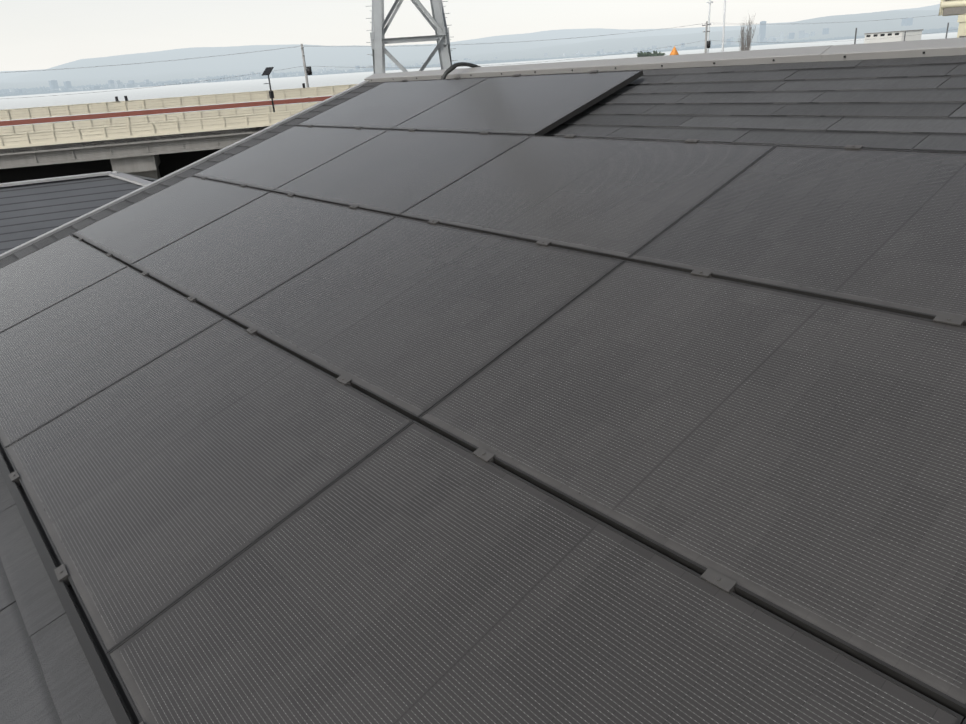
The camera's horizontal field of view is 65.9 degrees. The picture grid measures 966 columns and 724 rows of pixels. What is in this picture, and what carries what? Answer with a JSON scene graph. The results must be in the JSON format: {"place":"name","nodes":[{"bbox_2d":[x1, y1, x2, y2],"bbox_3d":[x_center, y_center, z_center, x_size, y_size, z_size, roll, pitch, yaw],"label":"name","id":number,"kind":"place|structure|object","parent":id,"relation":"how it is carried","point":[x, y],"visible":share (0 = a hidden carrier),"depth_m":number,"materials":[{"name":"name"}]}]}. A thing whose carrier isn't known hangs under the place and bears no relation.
{"place":"outdoors","nodes":[
{"label":"outdoors","id":0,"kind":"place"},
{"bbox_2d":[0,171,157,253],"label":"neighboring roof","id":1,"kind":"structure","parent":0,"point":[31,209],"depth_m":10.69,"materials":[{"name":"metal"}]},
{"bbox_2d":[0,42,579,82],"bbox_3d":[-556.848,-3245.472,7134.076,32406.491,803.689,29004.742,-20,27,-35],"label":"mountain range","id":2,"kind":"structure","parent":0,"point":[314,56],"depth_m":15480.16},
{"bbox_2d":[0,0,940,70],"label":"sky","id":3,"kind":"structure","parent":0,"point":[35,34],"materials":[{"name":"white"}]},
{"bbox_2d":[0,4,942,80],"bbox_3d":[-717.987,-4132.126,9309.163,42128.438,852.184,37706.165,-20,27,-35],"label":"mountain range","id":4,"kind":"structure","parent":0,"point":[561,35],"depth_m":21739.10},
{"bbox_2d":[0,32,957,126],"bbox_3d":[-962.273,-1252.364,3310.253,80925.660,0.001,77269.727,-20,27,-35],"label":"sea water","id":5,"kind":"structure","parent":0,"point":[108,95],"depth_m":1219.21,"materials":[{"name":"liquid"}]},
{"bbox_2d":[0,10,958,89],"bbox_3d":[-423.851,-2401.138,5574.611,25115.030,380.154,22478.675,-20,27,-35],"label":"hills","id":6,"kind":"structure","parent":0,"point":[849,26],"depth_m":11563.88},
{"bbox_2d":[0,18,954,93],"bbox_3d":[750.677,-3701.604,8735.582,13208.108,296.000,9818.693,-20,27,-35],"label":"city buildings","id":7,"kind":"structure","parent":6,"relation":"on","point":[53,84],"depth_m":9516.01,"materials":[{"name":"concrete"}]},
{"bbox_2d":[5,15,955,98],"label":"overhead wires","id":8,"kind":"object","parent":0,"point":[469,44],"visible":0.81,"depth_m":90.13,"materials":[{"name":"grey metal"}]},
{"bbox_2d":[637,51,655,56],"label":"bush","id":9,"kind":"object","parent":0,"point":[644,54],"visible":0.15,"depth_m":126.50,"materials":[{"name":"green plant"}]},
{"bbox_2d":[650,50,660,55],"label":"bush","id":10,"kind":"object","parent":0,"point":[656,53],"visible":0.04,"depth_m":131.12,"materials":[{"name":"green plant"}]},
{"bbox_2d":[738,15,755,50],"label":"bare tree","id":11,"kind":"object","parent":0,"point":[748,43],"visible":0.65,"depth_m":130.70,"materials":[{"name":"grey plant"}]},
{"bbox_2d":[864,29,923,43],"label":"building","id":12,"kind":"structure","parent":0,"point":[884,36],"depth_m":208.94,"materials":[{"name":"concrete"}]},
{"label":"ground","id":13,"kind":"structure","parent":0,"visible":0},
{"bbox_2d":[0,83,356,182],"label":"elevated highway","id":14,"kind":"structure","parent":13,"relation":"on","point":[160,145],"depth_m":56.46,"materials":[{"name":"concrete"}]},
{"bbox_2d":[262,67,274,111],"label":"solar street lamp","id":15,"kind":"object","parent":14,"relation":"on","point":[267,70],"visible":0.85,"depth_m":62.58,"materials":[{"name":"metal"}]},
{"bbox_2d":[301,44,311,102],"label":"utility pole","id":16,"kind":"object","parent":13,"relation":"on","point":[308,71],"visible":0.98,"depth_m":84.19,"materials":[{"name":"concrete"}]},
{"bbox_2d":[366,0,457,73],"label":"transmission tower","id":17,"kind":"structure","parent":13,"relation":"on","point":[379,40],"depth_m":30.70,"materials":[{"name":"metal"}]},
{"bbox_2d":[702,21,710,52],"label":"utility pole","id":18,"kind":"object","parent":13,"relation":"on","point":[707,44],"visible":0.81,"depth_m":99.39,"materials":[{"name":"concrete"}]},
{"bbox_2d":[707,0,712,52],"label":"pole","id":19,"kind":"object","parent":13,"relation":"on","point":[710,2],"depth_m":131.42,"materials":[{"name":"white metal"}]},
{"bbox_2d":[722,0,725,51],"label":"pole","id":20,"kind":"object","parent":13,"relation":"on","point":[723,26],"depth_m":104.84,"materials":[{"name":"grey metal"}]},
{"bbox_2d":[854,23,948,43],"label":"posts","id":21,"kind":"object","parent":13,"relation":"on","point":[904,34],"visible":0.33,"depth_m":126.70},
{"bbox_2d":[939,0,965,15],"bbox_3d":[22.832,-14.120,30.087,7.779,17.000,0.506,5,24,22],"label":"building","id":22,"kind":"structure","parent":13,"relation":"on","point":[952,7],"depth_m":31.17,"materials":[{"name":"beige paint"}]},
{"bbox_2d":[957,14,965,37],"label":"cream apartment block","id":23,"kind":"structure","parent":13,"relation":"on","point":[961,33],"depth_m":34.76,"materials":[{"name":"paint"}]},
{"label":"house walls","id":24,"kind":"object","parent":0,"visible":0},
{"bbox_2d":[0,55,965,723],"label":"roof slates","id":25,"kind":"object","parent":24,"relation":"on","point":[46,671],"visible":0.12,"depth_m":3.90,"materials":[{"name":"slate"}]},
{"bbox_2d":[0,80,369,258],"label":"verge trim","id":26,"kind":"structure","parent":25,"relation":"attached to","point":[112,203],"depth_m":7.48,"materials":[{"name":"metal"}]},
{"bbox_2d":[441,62,480,78],"bbox_3d":[0.176,-2.837,7.607,2.047,0.459,0.092,-19,26,-33],"label":"cable conduit","id":27,"kind":"object","parent":25,"relation":"on","point":[451,68],"visible":0.35,"depth_m":7.22,"materials":[{"name":"plastic"}]},
{"bbox_2d":[0,70,964,723],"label":"panel mounting clamps","id":28,"kind":"object","parent":25,"relation":"on","point":[58,576],"visible":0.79,"depth_m":2.32,"materials":[{"name":"grey metal"}]},
{"bbox_2d":[0,234,126,331],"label":"solar panel","id":29,"kind":"object","parent":28,"relation":"on","point":[43,278],"visible":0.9,"depth_m":5.40,"materials":[{"name":"black glass"}]},
{"bbox_2d":[0,266,222,448],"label":"solar panel","id":30,"kind":"object","parent":28,"relation":"on","point":[65,355],"visible":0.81,"depth_m":4.06,"materials":[{"name":"black glass"}]},
{"bbox_2d":[72,176,269,267],"bbox_3d":[-2.552,-1.175,5.993,1.137,0.036,1.719,-37,36,-26],"label":"solar panel","id":31,"kind":"object","parent":28,"relation":"on","point":[129,235],"visible":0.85,"depth_m":5.88,"materials":[{"name":"black glass"}]},
{"bbox_2d":[4,318,413,653],"bbox_3d":[-1.189,0.309,2.971,1.137,0.036,1.719,-37,36,-26],"label":"solar panel","id":32,"kind":"object","parent":28,"relation":"on","point":[154,488],"visible":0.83,"depth_m":2.76,"materials":[{"name":"black glass"}]},
{"bbox_2d":[131,192,395,319],"bbox_3d":[-1.456,-0.745,4.736,1.137,0.036,1.719,-37,36,-26],"label":"solar panel","id":33,"kind":"object","parent":28,"relation":"on","point":[225,266],"visible":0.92,"depth_m":4.60,"materials":[{"name":"black glass"}]},
{"bbox_2d":[192,126,386,191],"bbox_3d":[-1.724,-1.798,6.501,1.137,0.036,1.719,-37,36,-26],"label":"solar panel","id":34,"kind":"object","parent":28,"relation":"on","point":[270,164],"visible":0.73,"depth_m":6.40,"materials":[{"name":"black glass"}]},
{"bbox_2d":[296,77,488,129],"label":"solar panel","id":35,"kind":"object","parent":28,"relation":"on","point":[387,105],"visible":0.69,"depth_m":6.91,"materials":[{"name":"black glass"}]},
{"bbox_2d":[272,130,531,215],"bbox_3d":[-0.629,-1.369,5.243,1.137,0.035,1.719,-37,36,-26],"label":"solar panel","id":36,"kind":"object","parent":28,"relation":"on","point":[394,172],"visible":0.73,"depth_m":5.12,"materials":[{"name":"black glass"}]},
{"bbox_2d":[227,216,624,423],"bbox_3d":[-0.361,-0.315,3.479,1.137,0.036,1.719,-37,36,-26],"label":"solar panel","id":37,"kind":"object","parent":28,"relation":"on","point":[412,319],"visible":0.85,"depth_m":3.29,"materials":[{"name":"black glass"}]},
{"bbox_2d":[391,70,642,135],"bbox_3d":[0.199,-1.993,5.751,1.137,0.036,1.719,-37,36,-26],"label":"solar panel","id":38,"kind":"object","parent":28,"relation":"on","point":[538,105],"visible":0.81,"depth_m":5.59,"materials":[{"name":"black glass"}]},
{"bbox_2d":[106,420,963,723],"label":"solar panel","id":39,"kind":"object","parent":28,"relation":"on","point":[414,572],"visible":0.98,"depth_m":1.83,"materials":[{"name":"black glass"}]},
{"bbox_2d":[399,135,775,260],"bbox_3d":[0.466,-0.940,3.986,1.137,0.035,1.719,-37,36,-26],"label":"solar panel","id":40,"kind":"object","parent":28,"relation":"on","point":[623,199],"visible":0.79,"depth_m":3.82,"materials":[{"name":"black glass"}]},
{"bbox_2d":[418,260,965,718],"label":"solar panel","id":41,"kind":"object","parent":28,"relation":"on","point":[798,460],"visible":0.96,"depth_m":2.05,"materials":[{"name":"black glass"}]},
{"bbox_2d":[628,145,965,325],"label":"solar panel","id":42,"kind":"object","parent":28,"relation":"on","point":[882,229],"visible":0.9,"depth_m":2.85,"materials":[{"name":"black glass"}]},
{"bbox_2d":[364,37,965,81],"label":"ridge cap","id":43,"kind":"object","parent":25,"relation":"on","point":[923,48],"visible":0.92,"depth_m":5.18,"materials":[{"name":"metal"}]},
{"bbox_3d":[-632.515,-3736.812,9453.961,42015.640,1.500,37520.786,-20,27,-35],"label":"shore land","id":44,"kind":"structure","parent":0,"visible":0},
{"bbox_2d":[0,27,957,96],"bbox_3d":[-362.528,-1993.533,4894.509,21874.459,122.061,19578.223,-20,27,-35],"label":"coastal strip","id":45,"kind":"object","parent":44,"relation":"on","point":[925,31],"visible":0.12,"depth_m":9278.54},
{"bbox_2d":[670,46,678,54],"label":"marker cone","id":46,"kind":"object","parent":45,"relation":"on","point":[674,51],"visible":0.65,"depth_m":98.46,"materials":[{"name":"orange plastic"}]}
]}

